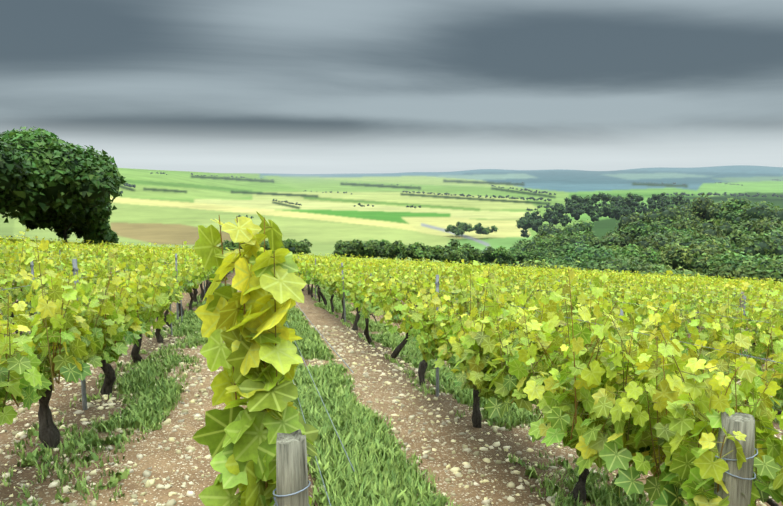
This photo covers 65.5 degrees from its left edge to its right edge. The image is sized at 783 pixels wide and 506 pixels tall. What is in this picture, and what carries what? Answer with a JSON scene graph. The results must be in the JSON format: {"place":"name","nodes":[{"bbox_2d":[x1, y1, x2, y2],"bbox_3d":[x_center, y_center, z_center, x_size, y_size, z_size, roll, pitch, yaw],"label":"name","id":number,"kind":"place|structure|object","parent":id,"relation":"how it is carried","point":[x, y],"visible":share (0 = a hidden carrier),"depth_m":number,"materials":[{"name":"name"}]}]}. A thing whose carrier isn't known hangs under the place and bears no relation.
{"place":"outdoors","nodes":[
{"label":"outdoors","id":0,"kind":"place"},
{"bbox_2d":[0,165,782,505],"bbox_3d":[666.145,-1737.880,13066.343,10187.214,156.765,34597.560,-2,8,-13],"label":"ground","id":1,"kind":"structure","parent":0,"point":[172,207],"depth_m":442.85,"materials":[{"name":"green plant"}]},
{"bbox_2d":[63,223,90,243],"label":"tree trunks","id":2,"kind":"object","parent":1,"relation":"on","point":[64,234],"visible":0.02,"depth_m":58.31,"materials":[{"name":"brown plant"}]},
{"bbox_2d":[5,245,770,409],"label":"vineyard stakes","id":3,"kind":"object","parent":1,"relation":"on","point":[83,382],"visible":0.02,"depth_m":7.32,"materials":[{"name":"wood"}]},
{"bbox_2d":[23,250,754,505],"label":"wooden posts","id":4,"kind":"object","parent":1,"relation":"on","point":[291,465],"visible":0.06,"depth_m":2.37,"materials":[{"name":"grey wood"}]},
{"bbox_2d":[3,248,782,505],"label":"trellis wires","id":5,"kind":"object","parent":4,"relation":"attached to","point":[276,504],"visible":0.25,"depth_m":3.08,"materials":[{"name":"grey metal"}]},
{"bbox_2d":[0,211,782,505],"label":"vine","id":6,"kind":"object","parent":1,"relation":"on","point":[236,438],"depth_m":3.91,"materials":[{"name":"green plant"}]},
{"bbox_2d":[0,126,782,281],"bbox_3d":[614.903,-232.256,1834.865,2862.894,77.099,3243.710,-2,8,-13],"label":"trees","id":7,"kind":"object","parent":1,"relation":"on","point":[48,180],"visible":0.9,"depth_m":105.95,"materials":[{"name":"green plant"}]},
{"bbox_2d":[0,281,782,505],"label":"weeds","id":8,"kind":"object","parent":1,"relation":"on","point":[375,453],"visible":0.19,"depth_m":5.41,"materials":[{"name":"green plant"}]},
{"bbox_2d":[0,317,782,505],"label":"stones","id":9,"kind":"object","parent":1,"relation":"on","point":[147,482],"visible":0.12,"depth_m":5.53,"materials":[{"name":"beige stone"}]},
{"bbox_2d":[0,0,782,173],"label":"sky","id":10,"kind":"structure","parent":0,"point":[210,86],"materials":[{"name":"grey"}]}
]}

